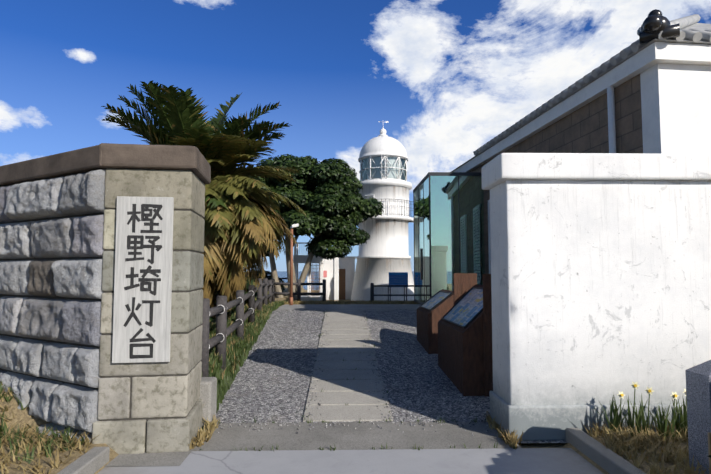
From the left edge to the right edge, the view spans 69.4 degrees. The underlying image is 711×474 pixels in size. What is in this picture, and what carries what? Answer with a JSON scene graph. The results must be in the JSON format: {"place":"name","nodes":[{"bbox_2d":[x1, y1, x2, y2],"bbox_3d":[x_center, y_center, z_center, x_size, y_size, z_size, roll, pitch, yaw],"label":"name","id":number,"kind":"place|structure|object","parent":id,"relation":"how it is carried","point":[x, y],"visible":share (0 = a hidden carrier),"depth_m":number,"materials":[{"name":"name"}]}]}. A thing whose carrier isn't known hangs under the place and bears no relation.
{"place":"outdoors","nodes":[
{"label":"outdoors","id":0,"kind":"place"},
{"bbox_2d":[244,271,413,289],"bbox_3d":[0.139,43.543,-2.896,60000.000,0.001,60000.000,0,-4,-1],"label":"sea","id":1,"kind":"structure","parent":0,"point":[282,274],"depth_m":3843.52,"materials":[{"name":"blue liquid"}]},
{"bbox_2d":[0,285,688,473],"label":"ground","id":2,"kind":"structure","parent":0,"point":[24,415],"depth_m":4.53,"materials":[{"name":"soil"}]},
{"bbox_2d":[0,168,106,442],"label":"stone wing wall","id":3,"kind":"structure","parent":2,"relation":"on","point":[51,248],"depth_m":4.96,"materials":[{"name":"grey stone"}]},
{"bbox_2d":[0,145,106,186],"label":"wall coping","id":4,"kind":"object","parent":3,"relation":"on","point":[86,159],"visible":0.44,"depth_m":5.11,"materials":[{"name":"stone"}]},
{"bbox_2d":[92,168,204,453],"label":"gate pillar","id":5,"kind":"structure","parent":2,"relation":"on","point":[152,407],"depth_m":4.71,"materials":[{"name":"stone"}]},
{"bbox_2d":[112,196,173,362],"bbox_3d":[-1.942,0.383,4.703,0.500,1.510,0.034,0,-4,-7],"label":"name board","id":6,"kind":"object","parent":5,"relation":"attached to","point":[159,331],"visible":0.9,"depth_m":4.68,"materials":[{"name":"white stone"}]},
{"bbox_2d":[123,204,162,358],"bbox_3d":[-1.937,0.396,4.684,0.331,1.405,0.001,0,-4,-7],"label":"sign lettering","id":7,"kind":"object","parent":6,"relation":"attached to","point":[143,280],"visible":1,"depth_m":4.69},
{"bbox_2d":[99,143,210,183],"bbox_3d":[-1.980,-0.723,5.192,0.962,0.227,0.984,0,-4,-1],"label":"pillar cap","id":8,"kind":"object","parent":5,"relation":"on","point":[163,157],"visible":0.65,"depth_m":4.76,"materials":[{"name":"brown stone"}]},
{"bbox_2d":[101,80,306,323],"bbox_3d":[-3.607,-0.747,11.970,4.923,5.895,5.000,0,-4,-1],"label":"palm","id":9,"kind":"object","parent":2,"relation":"on","point":[239,224],"depth_m":10.95,"materials":[{"name":"green plant"}]},
{"bbox_2d":[199,377,216,426],"bbox_3d":[-1.664,1.770,5.530,0.280,0.470,0.280,0,-4,-1],"label":"stone stub","id":10,"kind":"object","parent":2,"relation":"on","point":[208,391],"visible":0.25,"depth_m":5.41,"materials":[{"name":"stone"}]},
{"bbox_2d":[203,299,286,412],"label":"verge grass","id":11,"kind":"structure","parent":2,"relation":"on","point":[235,348],"depth_m":8.61,"materials":[{"name":"green plant"}]},
{"bbox_2d":[209,270,284,336],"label":"coastal shrubs","id":12,"kind":"object","parent":2,"relation":"on","point":[268,276],"visible":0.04,"depth_m":16.90,"materials":[{"name":"green plant"}]},
{"bbox_2d":[201,278,325,376],"bbox_3d":[-2.030,1.634,12.928,2.122,1.170,14.344,0,-4,-1],"label":"wooden fence","id":13,"kind":"object","parent":2,"relation":"on","point":[267,285],"visible":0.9,"depth_m":8.53,"materials":[{"name":"wood"}]},
{"bbox_2d":[209,291,253,348],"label":"path fence wire ties","id":14,"kind":"object","parent":13,"relation":"attached to","point":[236,320],"visible":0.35,"depth_m":6.96,"materials":[{"name":"white metal"}]},
{"bbox_2d":[289,227,294,304],"bbox_3d":[-1.928,0.878,15.883,0.228,2.458,0.129,0,-4,-1],"label":"plaza lamp pole","id":15,"kind":"object","parent":2,"relation":"on","point":[291,273],"visible":0.81,"depth_m":15.84,"materials":[{"name":"brown metal"}]},
{"bbox_2d":[234,154,384,301],"bbox_3d":[-2.472,-0.349,23.447,7.634,6.877,5.450,0,-4,-1],"label":"windswept tree","id":16,"kind":"object","parent":2,"relation":"on","point":[330,202],"depth_m":22.12,"materials":[{"name":"green plant"}]},
{"bbox_2d":[293,242,338,300],"bbox_3d":[-2.074,1.502,27.522,2.360,3.750,1.500,0,-4,-1],"label":"white structure","id":17,"kind":"object","parent":2,"relation":"on","point":[297,258],"visible":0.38,"depth_m":26.86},
{"bbox_2d":[309,264,320,295],"bbox_3d":[-2.175,2.252,27.124,0.660,1.700,0.030,0,-4,-1],"label":"visitor deck screen","id":18,"kind":"object","parent":17,"relation":"attached to","point":[312,265],"visible":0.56,"depth_m":27.11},
{"bbox_2d":[319,256,355,299],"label":"white building","id":19,"kind":"structure","parent":2,"relation":"on","point":[347,263],"depth_m":28.86,"materials":[{"name":"white paint"}]},
{"bbox_2d":[339,269,344,299],"bbox_3d":[-0.758,2.651,28.828,0.380,1.720,0.030,0,-4,-1],"label":"door","id":20,"kind":"structure","parent":19,"relation":"attached to","point":[341,284],"depth_m":28.81,"materials":[{"name":"brown wood"}]},
{"bbox_2d":[276,304,420,310],"bbox_3d":[1.149,2.058,15.085,6.817,0.102,4.000,0,-4,-1],"label":"plaza concrete","id":21,"kind":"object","parent":2,"relation":"on","point":[364,307],"visible":0.56,"depth_m":14.19,"materials":[{"name":"grey concrete"}]},
{"bbox_2d":[370,283,413,301],"bbox_3d":[2.541,2.240,20.121,3.916,0.880,0.140,0,-4,-1],"label":"fence","id":22,"kind":"object","parent":21,"relation":"on","point":[372,286],"visible":0.42,"depth_m":20.08,"materials":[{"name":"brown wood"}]},
{"bbox_2d":[413,172,480,304],"bbox_3d":[2.933,0.191,16.606,1.680,3.970,3.340,0,-4,-1],"label":"glass enclosure frame","id":23,"kind":"object","parent":21,"relation":"on","point":[429,174],"visible":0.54,"depth_m":15.06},
{"bbox_2d":[414,176,484,302],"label":"glass box panes","id":24,"kind":"object","parent":23,"relation":"in","point":[446,209],"visible":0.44,"depth_m":15.01,"materials":[{"name":"teal glass"}]},
{"bbox_2d":[97,448,603,473],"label":"road pavement","id":25,"kind":"structure","parent":2,"relation":"on","point":[497,461],"depth_m":4.39,"materials":[{"name":"concrete"}]},
{"bbox_2d":[104,451,191,466],"bbox_3d":[-1.793,1.928,4.474,0.630,0.001,0.360,0,-4,-1],"label":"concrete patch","id":26,"kind":"object","parent":25,"relation":"on","point":[162,459],"visible":0.85,"depth_m":4.45,"materials":[{"name":"concrete"}]},
{"bbox_2d":[57,428,645,473],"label":"lane kerbs","id":27,"kind":"structure","parent":25,"relation":"on","point":[93,460],"depth_m":4.21,"materials":[{"name":"concrete"}]},
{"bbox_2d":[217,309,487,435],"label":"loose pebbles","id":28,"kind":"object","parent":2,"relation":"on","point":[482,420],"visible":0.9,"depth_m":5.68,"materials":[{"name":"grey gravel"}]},
{"bbox_2d":[216,311,489,422],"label":"gravel ramp","id":29,"kind":"structure","parent":2,"relation":"on","point":[272,380],"depth_m":7.26,"materials":[{"name":"grey gravel"}]},
{"bbox_2d":[417,289,453,353],"bbox_3d":[1.437,1.527,9.171,0.500,1.146,1.100,0,-4,-3],"label":"info lectern","id":30,"kind":"object","parent":29,"relation":"on","point":[427,330],"visible":0.42,"depth_m":8.65,"materials":[{"name":"wood"}]},
{"bbox_2d":[420,290,451,310],"bbox_3d":[1.428,1.128,9.197,0.431,0.314,0.937,0,-4,-1],"label":"sign frame","id":31,"kind":"object","parent":30,"relation":"on","point":[439,302],"visible":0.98,"depth_m":8.91,"materials":[{"name":"black metal"}]},
{"bbox_2d":[422,292,449,308],"bbox_3d":[1.433,1.136,9.197,0.404,0.283,0.912,0,-4,-1],"label":"information panel","id":32,"kind":"object","parent":31,"relation":"on","point":[434,300],"visible":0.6,"depth_m":9.21,"materials":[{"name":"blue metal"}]},
{"bbox_2d":[438,273,492,396],"bbox_3d":[1.625,1.325,7.212,0.630,1.620,1.520,0,-4,-3],"label":"info lectern","id":33,"kind":"object","parent":29,"relation":"on","point":[465,362],"visible":0.62,"depth_m":6.49,"materials":[{"name":"wood"}]},
{"bbox_2d":[441,286,482,327],"bbox_3d":[1.600,0.965,7.234,0.556,0.499,1.290,0,-4,-1],"label":"print frame","id":34,"kind":"object","parent":33,"relation":"on","point":[473,318],"visible":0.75,"depth_m":7.44,"materials":[{"name":"black metal"}]},
{"bbox_2d":[444,288,482,325],"bbox_3d":[1.606,0.972,7.234,0.528,0.469,1.266,0,-4,-1],"label":"information panel","id":35,"kind":"object","parent":34,"relation":"on","point":[466,309],"visible":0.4,"depth_m":7.28,"materials":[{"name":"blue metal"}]},
{"bbox_2d":[0,299,708,473],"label":"dry grass tufts","id":36,"kind":"object","parent":2,"relation":"on","point":[651,441],"visible":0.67,"depth_m":4.53,"materials":[{"name":"plant"}]},
{"bbox_2d":[189,421,520,450],"bbox_3d":[-0.009,1.975,5.127,3.070,0.001,0.860,0,-4,-1],"label":"threshold apron","id":37,"kind":"object","parent":2,"relation":"on","point":[364,436],"visible":0.81,"depth_m":5.08,"materials":[{"name":"concrete"}]},
{"bbox_2d":[351,128,413,300],"bbox_3d":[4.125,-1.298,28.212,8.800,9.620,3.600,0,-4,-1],"label":"lighthouse","id":38,"kind":"object","parent":2,"relation":"on","point":[377,251],"visible":0.77,"depth_m":26.91,"materials":[{"name":"white"}]},
{"bbox_2d":[359,185,405,266],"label":"lighthouse rust streaks","id":39,"kind":"object","parent":38,"relation":"attached to","point":[385,221],"visible":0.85,"depth_m":26.82,"materials":[{"name":"paint"}]},
{"bbox_2d":[360,157,405,180],"bbox_3d":[1.526,-3.577,28.296,2.540,1.260,2.540,0,-4,-1],"label":"lattice","id":40,"kind":"object","parent":38,"relation":"attached to","point":[404,171],"visible":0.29,"depth_m":27.25,"materials":[{"name":"white metal"}]},
{"bbox_2d":[363,159,403,179],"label":"dark lighthouse lantern panes","id":41,"kind":"object","parent":38,"relation":"attached to","point":[365,163],"depth_m":27.78,"materials":[{"name":"grey"}]},
{"bbox_2d":[381,199,412,216],"bbox_3d":[4.244,-1.444,28.224,8.563,0.874,3.128,0,-4,-1],"label":"balcony railing","id":42,"kind":"object","parent":38,"relation":"on","point":[410,210],"visible":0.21,"depth_m":27.02,"materials":[{"name":"grey metal"}]},
{"bbox_2d":[519,440,566,442],"bbox_3d":[3.163,1.985,5.277,3.280,0.001,0.720,0,-4,-1],"label":"drain grate","id":43,"kind":"object","parent":2,"relation":"on","point":[553,441],"depth_m":4.93,"materials":[{"name":"grey metal"}]},
{"bbox_2d":[489,180,710,440],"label":"white gate wall","id":44,"kind":"structure","parent":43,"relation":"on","point":[601,291],"depth_m":5.10,"materials":[{"name":"white paint"}]},
{"bbox_2d":[481,153,710,189],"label":"wall coping","id":45,"kind":"object","parent":44,"relation":"on","point":[499,169],"visible":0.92,"depth_m":5.11,"materials":[{"name":"white paint"}]},
{"bbox_2d":[593,381,687,439],"bbox_3d":[2.858,1.599,4.796,1.203,0.516,0.403,0,-4,-1],"label":"narcissus clump","id":46,"kind":"object","parent":2,"relation":"on","point":[616,419],"visible":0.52,"depth_m":4.76,"materials":[{"name":"green plant"}]},
{"bbox_2d":[685,360,710,473],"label":"granite marker","id":47,"kind":"object","parent":2,"relation":"on","point":[698,387],"visible":1,"depth_m":3.89,"materials":[{"name":"grey stone"}]},
{"bbox_2d":[708,432,710,473],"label":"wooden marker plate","id":48,"kind":"object","parent":2,"relation":"on","point":[709,443],"visible":1,"depth_m":3.73,"materials":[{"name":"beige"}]},
{"bbox_2d":[303,310,392,421],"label":"slab path","id":49,"kind":"structure","parent":0,"point":[345,338],"depth_m":7.20,"materials":[{"name":"concrete"}]},
{"bbox_2d":[0,0,710,270],"label":"sky","id":50,"kind":"structure","parent":0,"point":[446,77],"materials":[{"name":"blue"}]},
{"bbox_2d":[389,272,407,284],"bbox_3d":[1.728,1.722,20.686,0.780,0.600,0.030,0,-4,-1],"label":"blue panel","id":51,"kind":"object","parent":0,"point":[398,278],"visible":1,"depth_m":20.67,"materials":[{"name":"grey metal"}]},
{"bbox_2d":[471,74,642,273],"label":"building wall","id":52,"kind":"structure","parent":0,"point":[583,129],"depth_m":9.46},
{"bbox_2d":[488,200,490,273],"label":"residence window shutters","id":53,"kind":"object","parent":52,"relation":"attached to","point":[489,243],"visible":0.04,"depth_m":14.46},
{"bbox_2d":[451,14,710,171],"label":"tiled roof","id":54,"kind":"structure","parent":52,"relation":"on","point":[692,31],"depth_m":9.45,"materials":[{"name":"grey tile"}]},
{"bbox_2d":[639,9,679,43],"bbox_3d":[4.479,-3.169,7.639,0.566,0.497,0.490,0,-4,-6],"label":"roof ornament","id":55,"kind":"object","parent":54,"relation":"on","point":[655,24],"visible":0.96,"depth_m":7.50,"materials":[{"name":"black ceramic"}]},
{"bbox_2d":[453,42,710,171],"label":"trim","id":56,"kind":"structure","parent":52,"relation":"attached to","point":[652,54],"depth_m":8.73,"materials":[{"name":"white paint"}]},
{"bbox_2d":[640,63,710,153],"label":"white residence front wall","id":57,"kind":"structure","parent":0,"point":[676,107],"depth_m":7.77,"materials":[{"name":"white paint"}]}
]}

